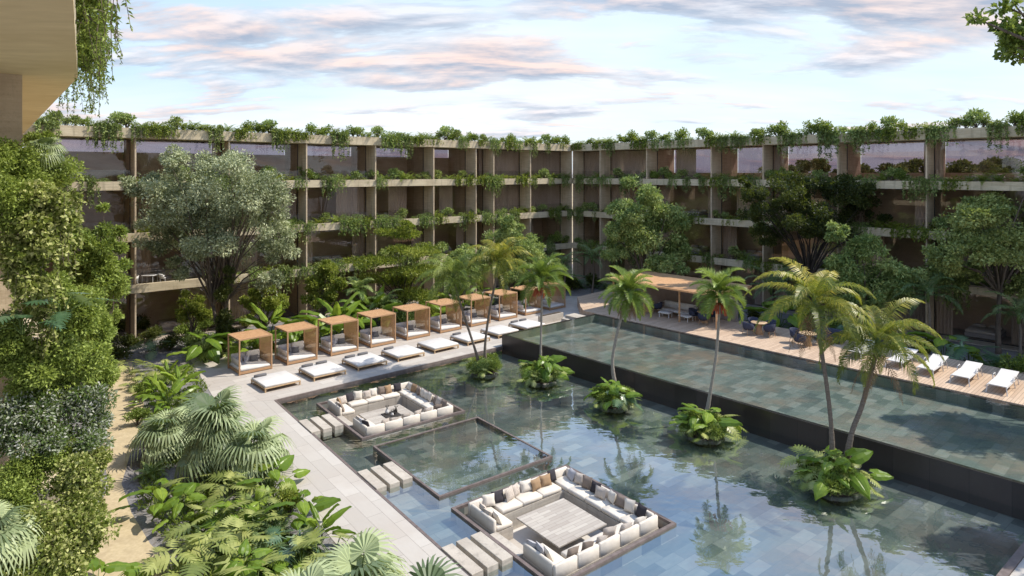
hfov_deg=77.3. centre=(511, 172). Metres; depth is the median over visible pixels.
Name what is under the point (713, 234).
wing
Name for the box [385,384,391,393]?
cushion
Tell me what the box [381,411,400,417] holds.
table tray
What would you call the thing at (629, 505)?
cushion
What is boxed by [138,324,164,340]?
dark bush
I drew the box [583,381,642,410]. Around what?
elephant ear
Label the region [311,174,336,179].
bed
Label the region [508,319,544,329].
daybed
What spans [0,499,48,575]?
fan palm
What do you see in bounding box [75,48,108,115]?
hanging fern
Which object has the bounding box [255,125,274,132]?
feathery plant
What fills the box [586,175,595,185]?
trailing plant
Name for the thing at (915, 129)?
trailing plant
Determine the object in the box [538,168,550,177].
round shrub
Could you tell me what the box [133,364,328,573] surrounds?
ground cover
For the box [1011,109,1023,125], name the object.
round shrub
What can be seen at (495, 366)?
leafy bush
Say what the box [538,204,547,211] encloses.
round shrub
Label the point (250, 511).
monstera
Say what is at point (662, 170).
round shrub
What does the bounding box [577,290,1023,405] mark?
terrace
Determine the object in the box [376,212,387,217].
bed
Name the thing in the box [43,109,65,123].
round shrub
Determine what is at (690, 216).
trailing plant
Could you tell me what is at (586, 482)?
cushion
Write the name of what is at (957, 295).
trailing plant
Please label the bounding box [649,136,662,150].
trailing plant
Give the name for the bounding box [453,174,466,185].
trailing plant
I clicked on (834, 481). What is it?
leafy bush
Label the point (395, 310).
elephant ear
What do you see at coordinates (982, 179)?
feathery plant
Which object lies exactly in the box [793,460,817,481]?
monstera
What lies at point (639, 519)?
cushion
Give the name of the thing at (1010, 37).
overhanging tree
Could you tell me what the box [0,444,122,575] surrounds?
ivy mound
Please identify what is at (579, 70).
sky
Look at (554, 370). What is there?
soft bush
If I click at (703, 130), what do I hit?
round shrub
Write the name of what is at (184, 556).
monstera
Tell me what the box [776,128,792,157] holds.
trailing plant
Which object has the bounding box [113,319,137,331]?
leafy bush
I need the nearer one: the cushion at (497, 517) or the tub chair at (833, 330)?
the cushion at (497, 517)
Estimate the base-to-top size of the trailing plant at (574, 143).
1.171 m
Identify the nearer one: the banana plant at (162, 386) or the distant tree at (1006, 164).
the banana plant at (162, 386)
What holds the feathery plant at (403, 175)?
on the wing at (154, 300)
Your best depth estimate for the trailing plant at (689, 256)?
60.60 m
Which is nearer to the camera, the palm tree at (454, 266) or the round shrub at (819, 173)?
the palm tree at (454, 266)
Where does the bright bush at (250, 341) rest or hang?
on the ground at (148, 526)
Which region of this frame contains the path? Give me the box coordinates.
[85,359,183,575]
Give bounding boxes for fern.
[56,87,70,120]
[65,71,91,112]
[70,51,92,112]
[75,0,122,97]
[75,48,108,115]
[76,3,110,95]
[76,13,110,112]
[77,32,105,117]
[79,0,122,80]
[97,0,133,56]
[105,0,119,51]
[130,458,172,486]
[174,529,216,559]
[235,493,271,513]
[246,529,294,575]
[254,508,293,548]
[283,533,323,561]
[572,280,589,289]
[597,280,612,289]
[781,318,796,328]
[973,353,1010,369]
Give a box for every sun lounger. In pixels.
[885,347,917,370]
[915,354,948,377]
[949,360,982,386]
[985,368,1018,396]
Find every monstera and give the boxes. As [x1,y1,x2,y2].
[0,303,66,334]
[6,291,123,326]
[115,359,152,374]
[118,372,166,392]
[118,538,217,575]
[129,332,181,359]
[130,359,174,380]
[137,521,254,575]
[142,367,192,385]
[160,468,222,502]
[160,498,252,550]
[171,515,263,573]
[184,470,257,521]
[191,517,285,575]
[192,340,237,346]
[195,334,252,361]
[206,460,288,502]
[212,545,286,575]
[231,507,291,550]
[237,481,301,526]
[263,523,323,567]
[263,534,336,570]
[280,568,293,575]
[289,524,382,569]
[454,357,474,370]
[472,366,498,377]
[517,373,542,387]
[541,369,570,382]
[576,275,600,288]
[589,395,612,410]
[598,389,643,410]
[601,398,632,410]
[666,419,692,437]
[673,408,720,434]
[676,426,717,442]
[687,408,745,441]
[778,444,853,480]
[789,466,839,492]
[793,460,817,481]
[808,450,870,476]
[833,323,864,332]
[843,476,883,498]
[854,464,881,488]
[932,334,1011,369]
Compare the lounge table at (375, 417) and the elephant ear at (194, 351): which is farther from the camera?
the elephant ear at (194, 351)
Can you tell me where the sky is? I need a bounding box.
[22,0,1023,177]
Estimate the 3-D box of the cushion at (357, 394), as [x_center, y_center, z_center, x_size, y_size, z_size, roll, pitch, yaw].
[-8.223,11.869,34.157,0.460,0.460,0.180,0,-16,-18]
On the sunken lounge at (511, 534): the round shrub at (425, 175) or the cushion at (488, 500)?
the cushion at (488, 500)
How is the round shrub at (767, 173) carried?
on the wing at (713, 234)
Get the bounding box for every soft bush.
[180,329,203,346]
[197,458,227,482]
[199,332,214,347]
[276,566,301,575]
[298,319,320,340]
[396,310,413,322]
[468,362,484,374]
[475,358,491,372]
[482,293,494,306]
[529,369,539,380]
[551,368,559,377]
[700,422,720,438]
[841,482,860,495]
[846,467,866,478]
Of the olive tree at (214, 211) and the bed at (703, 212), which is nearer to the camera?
the olive tree at (214, 211)
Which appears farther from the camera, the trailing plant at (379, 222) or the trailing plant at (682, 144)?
the trailing plant at (682, 144)
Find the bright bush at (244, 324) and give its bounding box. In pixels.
[239,314,253,327]
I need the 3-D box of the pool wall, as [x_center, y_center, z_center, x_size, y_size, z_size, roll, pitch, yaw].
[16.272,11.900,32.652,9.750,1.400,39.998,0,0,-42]
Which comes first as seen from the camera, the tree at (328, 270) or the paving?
the paving
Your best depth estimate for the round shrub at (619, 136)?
67.01 m
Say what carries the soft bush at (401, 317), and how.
on the ground at (148, 526)
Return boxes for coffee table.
[658,310,672,317]
[680,313,692,321]
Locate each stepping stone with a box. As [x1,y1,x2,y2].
[298,419,319,437]
[310,416,331,439]
[321,414,342,436]
[357,469,386,497]
[370,465,399,496]
[383,461,412,492]
[441,543,482,575]
[456,537,497,575]
[470,531,512,575]
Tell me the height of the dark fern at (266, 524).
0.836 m
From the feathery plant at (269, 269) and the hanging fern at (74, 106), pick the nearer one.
the hanging fern at (74, 106)
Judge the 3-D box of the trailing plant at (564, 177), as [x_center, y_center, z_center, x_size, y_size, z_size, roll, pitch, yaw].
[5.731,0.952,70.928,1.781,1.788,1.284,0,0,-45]
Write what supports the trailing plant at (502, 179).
on the wing at (154, 300)
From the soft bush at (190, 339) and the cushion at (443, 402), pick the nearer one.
the cushion at (443, 402)
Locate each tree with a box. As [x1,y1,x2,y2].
[52,202,133,344]
[118,143,301,353]
[174,289,213,332]
[237,284,289,326]
[300,259,347,315]
[340,219,443,315]
[415,253,488,360]
[442,243,490,308]
[467,236,533,358]
[473,214,560,289]
[513,252,573,359]
[597,265,658,380]
[599,174,692,275]
[689,266,751,410]
[734,170,892,313]
[744,257,875,461]
[788,157,831,172]
[814,220,930,323]
[818,297,945,458]
[832,162,875,172]
[871,162,908,172]
[894,158,923,172]
[914,159,1023,353]
[946,158,974,172]
[961,0,1023,65]
[961,160,999,172]
[981,156,1023,172]
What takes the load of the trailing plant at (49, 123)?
on the wing at (154, 300)
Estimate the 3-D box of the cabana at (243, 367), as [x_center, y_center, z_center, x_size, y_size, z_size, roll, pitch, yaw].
[-16.050,10.936,39.200,2.000,2.120,1.950,0,0,-43]
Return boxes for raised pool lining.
[509,315,1023,418]
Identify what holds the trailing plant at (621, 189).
on the wing at (713, 234)
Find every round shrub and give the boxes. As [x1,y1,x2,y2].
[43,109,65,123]
[62,117,70,124]
[66,114,81,125]
[78,116,91,125]
[106,111,130,125]
[119,113,136,127]
[166,115,183,129]
[178,165,193,177]
[240,119,253,131]
[251,120,265,132]
[260,165,277,178]
[262,119,277,132]
[288,216,298,223]
[297,166,314,179]
[305,122,319,134]
[312,173,320,179]
[319,124,333,134]
[319,211,330,222]
[346,125,359,135]
[350,170,363,179]
[355,126,364,136]
[364,169,378,179]
[371,125,384,136]
[376,248,389,255]
[387,168,403,178]
[395,207,407,218]
[420,171,430,178]
[434,125,454,139]
[434,169,442,178]
[435,241,448,253]
[441,207,453,216]
[451,129,461,139]
[456,170,467,177]
[466,131,479,140]
[505,133,515,139]
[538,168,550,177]
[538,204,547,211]
[541,133,553,142]
[547,230,562,243]
[554,135,561,143]
[561,135,569,142]
[581,202,589,210]
[586,202,598,210]
[613,167,623,178]
[616,134,626,142]
[625,129,638,141]
[644,130,661,139]
[650,169,659,178]
[658,166,672,178]
[661,131,671,138]
[665,170,673,178]
[673,126,690,138]
[675,169,688,178]
[693,173,701,178]
[695,127,712,138]
[702,131,713,137]
[710,210,720,217]
[719,212,728,217]
[728,245,742,259]
[747,128,758,136]
[754,127,765,134]
[763,120,787,135]
[765,169,772,179]
[768,166,786,178]
[774,125,790,133]
[802,119,819,134]
[810,123,820,133]
[812,170,827,179]
[813,117,832,129]
[865,120,877,129]
[880,115,904,128]
[881,166,901,180]
[893,167,909,180]
[898,122,909,130]
[931,216,951,230]
[946,117,962,128]
[959,115,977,127]
[960,107,990,127]
[978,116,992,126]
[1003,109,1021,125]
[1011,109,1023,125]
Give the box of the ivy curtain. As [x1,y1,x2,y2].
[0,178,86,372]
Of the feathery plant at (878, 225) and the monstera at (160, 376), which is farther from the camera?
the feathery plant at (878, 225)
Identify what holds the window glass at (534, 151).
in the wing at (154, 300)
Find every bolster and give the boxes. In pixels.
[254,373,266,377]
[301,363,312,367]
[316,360,326,364]
[344,354,354,358]
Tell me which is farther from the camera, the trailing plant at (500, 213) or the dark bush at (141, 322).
the trailing plant at (500, 213)
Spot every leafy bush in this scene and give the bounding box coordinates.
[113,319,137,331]
[122,407,153,425]
[133,379,151,392]
[172,322,198,337]
[192,317,214,331]
[450,297,472,309]
[465,361,478,368]
[482,352,498,360]
[488,361,502,373]
[494,359,502,370]
[527,361,542,372]
[592,386,609,398]
[596,390,619,407]
[678,410,701,419]
[679,420,698,430]
[701,421,725,440]
[715,415,726,421]
[798,464,813,480]
[806,464,830,479]
[821,316,847,328]
[821,473,846,492]
[824,473,845,495]
[830,465,857,476]
[999,352,1023,372]
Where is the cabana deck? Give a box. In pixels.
[191,296,579,401]
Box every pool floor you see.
[280,350,1023,575]
[523,322,1023,481]
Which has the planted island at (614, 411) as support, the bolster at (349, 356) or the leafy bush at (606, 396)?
the leafy bush at (606, 396)
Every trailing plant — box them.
[32,115,62,144]
[58,177,73,191]
[79,174,100,208]
[84,121,101,147]
[93,120,114,151]
[99,119,123,152]
[99,178,112,190]
[130,123,144,145]
[143,121,162,137]
[154,122,179,139]
[206,125,224,151]
[210,173,231,189]
[223,171,237,194]
[234,125,256,140]
[246,266,266,287]
[269,128,285,152]
[273,221,290,242]
[275,128,288,151]
[275,264,294,294]
[279,127,299,142]
[284,219,298,234]
[291,128,308,141]
[292,265,301,283]
[294,176,308,190]
[296,218,311,242]
[300,262,315,281]
[301,130,313,139]
[306,220,317,232]
[312,261,326,280]
[319,175,333,199]
[328,174,347,192]
[330,128,349,161]
[332,258,350,276]
[338,215,358,238]
[348,217,361,229]
[351,214,372,238]
[352,258,365,277]
[361,215,376,229]
[373,175,387,191]
[373,214,389,231]
[378,214,394,229]
[379,130,398,151]
[385,132,400,144]
[387,131,407,151]
[393,215,404,227]
[397,253,410,266]
[400,132,413,158]
[404,255,416,275]
[412,255,425,264]
[415,133,430,145]
[416,214,429,227]
[421,213,436,228]
[432,135,443,144]
[435,212,448,224]
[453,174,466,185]
[456,135,469,151]
[458,212,467,230]
[463,174,479,186]
[465,210,479,222]
[477,138,488,146]
[480,174,492,185]
[480,211,491,222]
[482,209,497,225]
[484,172,499,191]
[487,137,500,152]
[489,174,501,196]
[493,138,501,156]
[495,174,504,187]
[497,209,507,217]
[502,136,518,150]
[508,208,520,226]
[513,138,523,152]
[514,175,524,183]
[519,173,533,187]
[529,139,537,157]
[531,176,537,188]
[543,141,550,153]
[544,240,555,254]
[545,175,555,187]
[545,206,559,218]
[554,208,561,222]
[559,174,569,187]
[565,206,574,221]
[570,141,580,149]
[574,174,586,193]
[575,140,586,150]
[575,207,583,225]
[577,240,584,251]
[581,240,594,252]
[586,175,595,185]
[588,240,600,250]
[592,139,603,149]
[592,209,598,221]
[594,174,606,187]
[601,140,612,148]
[604,175,615,184]
[606,139,615,156]
[611,242,625,266]
[618,173,630,196]
[629,137,642,148]
[632,250,643,268]
[633,174,643,188]
[635,136,653,149]
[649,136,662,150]
[662,136,673,149]
[666,174,680,188]
[676,135,688,149]
[682,175,691,192]
[684,252,696,261]
[685,212,700,224]
[697,214,707,222]
[698,175,707,193]
[701,252,715,271]
[703,132,722,147]
[708,173,727,187]
[715,134,723,150]
[716,173,732,200]
[720,134,730,153]
[721,215,734,225]
[729,133,742,153]
[729,176,739,194]
[737,134,745,150]
[740,134,752,144]
[740,255,758,274]
[742,174,757,191]
[750,257,766,270]
[751,130,771,145]
[763,259,778,271]
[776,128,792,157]
[777,261,791,280]
[786,128,808,149]
[795,173,817,188]
[815,126,840,162]
[820,125,846,149]
[822,175,834,193]
[837,219,854,247]
[844,125,867,146]
[848,221,861,240]
[851,125,871,155]
[855,222,871,234]
[857,174,882,195]
[868,126,882,139]
[872,125,896,145]
[879,122,908,142]
[890,223,912,238]
[901,175,919,201]
[903,123,927,139]
[903,224,922,238]
[912,222,938,242]
[914,176,930,201]
[918,174,943,196]
[925,120,958,145]
[925,124,940,147]
[934,282,952,303]
[942,175,968,191]
[945,280,971,313]
[985,118,1010,152]
[1015,122,1023,135]
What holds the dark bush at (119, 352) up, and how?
on the ground at (148, 526)
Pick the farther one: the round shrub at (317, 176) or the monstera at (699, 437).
the round shrub at (317, 176)
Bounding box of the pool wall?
[502,314,1023,520]
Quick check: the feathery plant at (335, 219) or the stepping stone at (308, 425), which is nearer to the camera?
the stepping stone at (308, 425)
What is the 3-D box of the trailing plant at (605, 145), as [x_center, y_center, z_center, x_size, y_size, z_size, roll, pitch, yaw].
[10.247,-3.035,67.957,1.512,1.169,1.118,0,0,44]
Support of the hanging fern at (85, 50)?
hanging from the wing at (38, 60)
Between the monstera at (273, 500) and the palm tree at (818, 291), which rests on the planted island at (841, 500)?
the palm tree at (818, 291)
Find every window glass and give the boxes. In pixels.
[56,137,130,174]
[113,294,129,341]
[129,195,129,230]
[141,140,221,176]
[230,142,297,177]
[231,277,297,324]
[243,233,297,273]
[297,189,297,223]
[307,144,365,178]
[365,187,365,216]
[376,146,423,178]
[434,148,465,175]
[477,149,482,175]
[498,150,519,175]
[534,151,560,173]
[610,150,638,175]
[657,148,702,178]
[721,146,761,172]
[721,226,727,258]
[773,144,831,170]
[847,141,925,171]
[934,138,1023,178]
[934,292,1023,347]
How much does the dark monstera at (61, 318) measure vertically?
0.790 m
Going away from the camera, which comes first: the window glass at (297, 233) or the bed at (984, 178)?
the bed at (984, 178)
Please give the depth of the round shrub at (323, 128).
53.86 m
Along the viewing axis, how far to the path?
23.52 m
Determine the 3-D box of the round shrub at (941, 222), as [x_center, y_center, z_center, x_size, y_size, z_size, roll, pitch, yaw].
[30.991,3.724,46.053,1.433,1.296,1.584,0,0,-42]
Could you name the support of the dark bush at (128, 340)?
on the ground at (148, 526)
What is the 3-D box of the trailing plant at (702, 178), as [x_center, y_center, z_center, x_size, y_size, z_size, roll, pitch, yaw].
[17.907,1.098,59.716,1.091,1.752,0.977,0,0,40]
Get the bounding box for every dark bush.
[109,343,133,361]
[111,333,142,347]
[136,314,149,329]
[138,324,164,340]
[156,332,185,350]
[214,325,242,332]
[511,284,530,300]
[560,275,579,289]
[585,273,602,287]
[747,310,762,320]
[906,337,933,353]
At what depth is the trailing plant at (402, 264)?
57.87 m
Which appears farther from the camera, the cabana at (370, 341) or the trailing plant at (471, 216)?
the trailing plant at (471, 216)
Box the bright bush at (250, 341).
[247,331,271,349]
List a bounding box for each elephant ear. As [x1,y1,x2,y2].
[86,555,154,575]
[107,478,199,514]
[126,392,168,409]
[142,406,171,420]
[151,483,221,532]
[166,332,248,363]
[192,500,266,535]
[202,329,280,351]
[213,538,293,575]
[236,455,309,500]
[247,560,305,575]
[254,489,340,530]
[269,317,332,343]
[290,314,359,337]
[325,307,377,331]
[367,304,405,326]
[416,294,453,319]
[478,287,511,304]
[518,355,574,382]
[533,354,569,381]
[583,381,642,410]
[589,377,635,401]
[669,403,734,435]
[671,407,742,433]
[743,299,810,330]
[793,455,870,500]
[798,445,893,499]
[843,310,907,349]
[905,331,983,360]
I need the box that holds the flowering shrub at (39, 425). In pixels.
[0,380,119,460]
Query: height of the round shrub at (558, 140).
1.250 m
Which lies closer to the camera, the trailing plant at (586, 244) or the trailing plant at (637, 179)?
the trailing plant at (637, 179)
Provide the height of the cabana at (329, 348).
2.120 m
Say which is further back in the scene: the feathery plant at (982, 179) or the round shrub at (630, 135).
the round shrub at (630, 135)
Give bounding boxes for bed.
[157,268,192,279]
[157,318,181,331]
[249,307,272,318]
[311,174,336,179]
[311,214,335,222]
[313,255,342,263]
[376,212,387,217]
[434,246,451,253]
[682,209,707,216]
[689,245,709,253]
[738,250,761,260]
[875,174,909,180]
[964,174,1005,181]
[964,323,1005,339]
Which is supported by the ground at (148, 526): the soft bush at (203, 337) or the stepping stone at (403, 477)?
the soft bush at (203, 337)
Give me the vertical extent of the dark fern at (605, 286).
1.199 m
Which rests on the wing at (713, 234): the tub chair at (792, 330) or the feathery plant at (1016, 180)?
the feathery plant at (1016, 180)
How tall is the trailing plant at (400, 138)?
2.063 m
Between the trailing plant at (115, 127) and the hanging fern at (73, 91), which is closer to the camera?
the hanging fern at (73, 91)
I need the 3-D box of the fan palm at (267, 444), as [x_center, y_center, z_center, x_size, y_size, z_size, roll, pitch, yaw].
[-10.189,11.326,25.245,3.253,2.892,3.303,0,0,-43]
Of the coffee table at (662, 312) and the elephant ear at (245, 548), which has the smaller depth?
the elephant ear at (245, 548)
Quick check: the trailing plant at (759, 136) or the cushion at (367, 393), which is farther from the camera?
the trailing plant at (759, 136)
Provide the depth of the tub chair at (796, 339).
40.56 m
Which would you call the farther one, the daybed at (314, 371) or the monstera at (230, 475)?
the daybed at (314, 371)
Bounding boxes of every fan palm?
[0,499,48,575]
[28,137,67,171]
[125,406,192,469]
[163,398,196,459]
[174,384,255,489]
[209,415,294,493]
[280,557,342,575]
[303,527,411,575]
[385,554,461,575]
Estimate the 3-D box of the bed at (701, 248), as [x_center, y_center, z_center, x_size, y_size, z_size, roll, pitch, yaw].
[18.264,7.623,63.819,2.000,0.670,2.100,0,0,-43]
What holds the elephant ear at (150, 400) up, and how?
on the ground at (148, 526)
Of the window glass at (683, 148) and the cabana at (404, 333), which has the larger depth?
the window glass at (683, 148)
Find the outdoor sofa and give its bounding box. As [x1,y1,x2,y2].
[657,300,697,318]
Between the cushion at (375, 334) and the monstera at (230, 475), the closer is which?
the monstera at (230, 475)
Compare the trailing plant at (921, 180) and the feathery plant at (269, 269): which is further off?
the feathery plant at (269, 269)
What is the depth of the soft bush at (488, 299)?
56.69 m
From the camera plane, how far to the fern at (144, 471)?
25.25 m
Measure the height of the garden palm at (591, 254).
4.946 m
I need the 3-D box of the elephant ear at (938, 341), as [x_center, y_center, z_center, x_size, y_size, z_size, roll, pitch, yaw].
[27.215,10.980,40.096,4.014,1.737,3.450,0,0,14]
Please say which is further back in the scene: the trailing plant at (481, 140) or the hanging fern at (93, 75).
the trailing plant at (481, 140)
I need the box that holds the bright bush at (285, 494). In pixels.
[271,486,305,513]
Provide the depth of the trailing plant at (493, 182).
64.41 m
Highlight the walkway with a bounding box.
[235,400,468,575]
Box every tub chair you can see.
[652,302,662,312]
[688,308,697,320]
[698,313,708,325]
[711,310,717,322]
[742,321,754,335]
[748,317,758,331]
[763,324,775,337]
[765,319,776,333]
[789,327,800,341]
[793,333,806,347]
[821,327,842,342]
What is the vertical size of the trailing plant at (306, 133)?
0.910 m
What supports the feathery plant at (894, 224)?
on the wing at (713, 234)
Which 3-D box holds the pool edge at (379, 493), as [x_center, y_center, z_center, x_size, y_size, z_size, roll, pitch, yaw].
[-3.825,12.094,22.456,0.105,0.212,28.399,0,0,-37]
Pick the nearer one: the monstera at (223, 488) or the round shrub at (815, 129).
the monstera at (223, 488)
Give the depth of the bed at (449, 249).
63.72 m
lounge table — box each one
[359,404,413,424]
[516,498,606,547]
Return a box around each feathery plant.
[178,123,195,130]
[180,120,204,130]
[192,122,206,130]
[197,123,218,130]
[219,123,236,131]
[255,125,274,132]
[263,264,278,270]
[272,173,293,180]
[310,217,328,226]
[316,127,330,134]
[327,213,347,223]
[343,174,356,179]
[361,131,375,137]
[395,170,412,180]
[520,136,536,144]
[725,131,744,135]
[735,249,755,260]
[865,218,888,228]
[873,171,898,180]
[877,221,899,229]
[882,221,908,231]
[911,121,934,131]
[959,174,978,182]
[964,172,999,185]
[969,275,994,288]
[986,171,1016,182]
[1005,177,1022,181]
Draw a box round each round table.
[751,320,767,334]
[798,331,816,346]
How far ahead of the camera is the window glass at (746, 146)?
59.82 m
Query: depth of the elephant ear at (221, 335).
41.31 m
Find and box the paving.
[1010,558,1023,575]
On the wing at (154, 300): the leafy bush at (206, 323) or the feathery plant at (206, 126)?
the feathery plant at (206, 126)
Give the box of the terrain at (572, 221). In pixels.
[572,184,572,263]
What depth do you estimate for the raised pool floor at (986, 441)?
33.32 m
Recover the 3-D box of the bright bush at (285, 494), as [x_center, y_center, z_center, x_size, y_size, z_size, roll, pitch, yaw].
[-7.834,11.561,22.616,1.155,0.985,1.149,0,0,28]
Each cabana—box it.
[227,329,271,375]
[275,321,317,365]
[318,315,358,355]
[357,309,395,347]
[392,303,429,340]
[425,298,461,333]
[456,293,490,326]
[484,289,516,320]
[510,285,540,315]
[534,282,565,310]
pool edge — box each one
[274,346,502,402]
[275,400,470,575]
[996,542,1023,575]
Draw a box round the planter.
[538,312,562,323]
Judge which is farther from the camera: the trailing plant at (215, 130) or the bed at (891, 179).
the bed at (891, 179)
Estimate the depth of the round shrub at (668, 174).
62.60 m
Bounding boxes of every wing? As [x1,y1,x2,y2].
[0,0,76,509]
[22,124,572,345]
[573,126,1023,352]
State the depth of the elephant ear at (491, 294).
57.98 m
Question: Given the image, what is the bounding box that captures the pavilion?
[611,271,751,329]
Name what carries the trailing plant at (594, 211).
on the wing at (713, 234)
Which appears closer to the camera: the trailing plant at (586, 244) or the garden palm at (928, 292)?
the garden palm at (928, 292)
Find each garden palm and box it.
[342,276,374,302]
[366,289,402,310]
[425,257,458,314]
[551,251,582,292]
[574,244,602,292]
[743,265,793,304]
[764,281,817,312]
[890,269,967,353]
[980,291,1023,356]
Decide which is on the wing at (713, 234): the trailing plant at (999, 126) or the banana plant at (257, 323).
the trailing plant at (999, 126)
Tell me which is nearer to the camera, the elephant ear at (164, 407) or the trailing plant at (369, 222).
the elephant ear at (164, 407)
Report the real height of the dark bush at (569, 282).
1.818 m
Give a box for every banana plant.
[132,371,170,397]
[140,375,197,412]
[143,360,189,382]
[148,364,205,395]
[234,299,303,346]
[283,501,355,544]
[299,292,374,334]
[338,283,402,327]
[437,280,478,308]
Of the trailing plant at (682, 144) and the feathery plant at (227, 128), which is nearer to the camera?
the feathery plant at (227, 128)
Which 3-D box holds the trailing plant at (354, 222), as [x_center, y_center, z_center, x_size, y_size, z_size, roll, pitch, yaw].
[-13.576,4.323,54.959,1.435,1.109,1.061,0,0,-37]
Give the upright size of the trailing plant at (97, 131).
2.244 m
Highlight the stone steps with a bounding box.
[559,313,584,321]
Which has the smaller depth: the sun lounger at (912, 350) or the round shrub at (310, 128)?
the sun lounger at (912, 350)
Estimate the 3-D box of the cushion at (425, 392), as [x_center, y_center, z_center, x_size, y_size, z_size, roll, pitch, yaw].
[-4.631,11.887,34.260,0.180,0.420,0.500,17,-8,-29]
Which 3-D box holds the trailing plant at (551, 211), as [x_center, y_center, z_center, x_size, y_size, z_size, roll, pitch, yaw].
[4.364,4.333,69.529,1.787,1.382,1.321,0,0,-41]
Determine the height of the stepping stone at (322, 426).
0.500 m
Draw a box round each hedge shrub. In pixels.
[0,129,88,235]
[0,270,121,402]
[0,437,82,538]
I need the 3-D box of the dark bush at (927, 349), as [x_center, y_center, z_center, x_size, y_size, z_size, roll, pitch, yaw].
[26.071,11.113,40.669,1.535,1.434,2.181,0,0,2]
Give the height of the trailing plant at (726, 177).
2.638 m
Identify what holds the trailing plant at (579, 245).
on the wing at (713, 234)
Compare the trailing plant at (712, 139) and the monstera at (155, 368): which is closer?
the monstera at (155, 368)
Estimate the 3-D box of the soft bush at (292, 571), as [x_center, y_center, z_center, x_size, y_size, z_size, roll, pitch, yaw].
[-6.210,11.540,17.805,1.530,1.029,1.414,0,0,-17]
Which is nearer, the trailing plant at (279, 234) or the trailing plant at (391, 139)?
the trailing plant at (279, 234)
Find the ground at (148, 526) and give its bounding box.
[60,264,1023,575]
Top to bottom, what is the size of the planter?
0.625 m
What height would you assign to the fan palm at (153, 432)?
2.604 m
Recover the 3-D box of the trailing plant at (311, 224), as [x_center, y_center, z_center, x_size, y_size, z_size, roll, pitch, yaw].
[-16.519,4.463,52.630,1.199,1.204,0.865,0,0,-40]
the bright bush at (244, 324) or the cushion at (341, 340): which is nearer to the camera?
the cushion at (341, 340)
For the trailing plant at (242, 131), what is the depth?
48.83 m
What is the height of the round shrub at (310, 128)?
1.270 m
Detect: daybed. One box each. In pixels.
[251,370,300,392]
[298,361,345,381]
[341,352,387,370]
[381,345,424,361]
[417,337,458,353]
[450,331,489,345]
[480,325,518,338]
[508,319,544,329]
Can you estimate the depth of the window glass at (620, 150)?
69.83 m
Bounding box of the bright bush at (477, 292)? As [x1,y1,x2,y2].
[467,291,485,306]
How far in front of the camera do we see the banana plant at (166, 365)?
36.40 m
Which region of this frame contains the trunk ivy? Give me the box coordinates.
[213,264,235,351]
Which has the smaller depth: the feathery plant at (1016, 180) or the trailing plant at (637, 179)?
the feathery plant at (1016, 180)
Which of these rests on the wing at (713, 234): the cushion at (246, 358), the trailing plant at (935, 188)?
the trailing plant at (935, 188)
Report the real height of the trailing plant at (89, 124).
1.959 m
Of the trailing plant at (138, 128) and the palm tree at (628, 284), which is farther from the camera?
the trailing plant at (138, 128)
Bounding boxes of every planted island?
[469,369,498,381]
[525,379,556,389]
[596,401,629,415]
[684,432,724,447]
[806,478,861,505]
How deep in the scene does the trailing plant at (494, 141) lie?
64.19 m
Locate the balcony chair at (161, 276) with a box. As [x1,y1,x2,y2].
[158,273,165,280]
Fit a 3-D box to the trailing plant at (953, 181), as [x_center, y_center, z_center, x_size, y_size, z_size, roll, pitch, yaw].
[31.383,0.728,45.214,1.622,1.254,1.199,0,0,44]
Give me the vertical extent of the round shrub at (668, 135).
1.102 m
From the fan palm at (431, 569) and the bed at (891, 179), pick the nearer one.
the fan palm at (431, 569)
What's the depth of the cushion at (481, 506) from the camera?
22.53 m
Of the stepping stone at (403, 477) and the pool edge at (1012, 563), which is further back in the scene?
the stepping stone at (403, 477)
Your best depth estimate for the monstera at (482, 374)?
37.94 m
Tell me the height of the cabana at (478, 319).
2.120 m
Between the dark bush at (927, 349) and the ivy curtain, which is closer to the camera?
the ivy curtain
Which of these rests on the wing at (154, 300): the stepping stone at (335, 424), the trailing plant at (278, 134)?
the trailing plant at (278, 134)
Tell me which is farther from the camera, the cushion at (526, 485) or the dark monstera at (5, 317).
the cushion at (526, 485)
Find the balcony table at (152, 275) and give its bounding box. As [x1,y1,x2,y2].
[141,274,157,281]
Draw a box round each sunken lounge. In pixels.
[316,382,464,447]
[451,465,675,575]
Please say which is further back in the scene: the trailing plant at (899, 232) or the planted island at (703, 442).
the trailing plant at (899, 232)
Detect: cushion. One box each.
[243,354,250,361]
[250,354,257,361]
[291,346,298,352]
[332,338,337,344]
[338,338,344,343]
[338,395,346,403]
[345,392,353,401]
[353,390,361,399]
[362,420,369,426]
[363,390,370,398]
[369,387,376,395]
[372,331,378,337]
[378,386,385,394]
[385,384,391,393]
[393,382,401,391]
[401,413,410,417]
[406,382,411,389]
[410,383,416,392]
[416,386,420,394]
[423,390,427,399]
[427,391,431,401]
[433,404,441,409]
[435,396,442,403]
[441,399,446,407]
[479,502,486,510]
[482,493,495,506]
[483,508,493,518]
[491,489,504,503]
[492,510,501,523]
[504,485,514,502]
[512,483,519,496]
[519,478,532,492]
[527,539,536,549]
[531,477,540,491]
[536,541,545,556]
[539,473,551,487]
[543,544,553,561]
[547,468,556,481]
[566,546,578,558]
[567,467,575,481]
[573,471,584,484]
[581,475,591,489]
[581,541,593,550]
[590,480,600,492]
[594,485,606,500]
[595,535,607,543]
[603,526,616,537]
[608,488,615,504]
[615,494,626,508]
[619,522,631,531]
[623,497,634,513]
[633,516,646,524]
[635,502,646,516]
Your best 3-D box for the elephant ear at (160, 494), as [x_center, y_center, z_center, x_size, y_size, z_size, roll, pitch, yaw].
[-12.554,11.508,22.759,2.208,1.112,2.568,0,0,16]
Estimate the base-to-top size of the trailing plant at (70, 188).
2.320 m

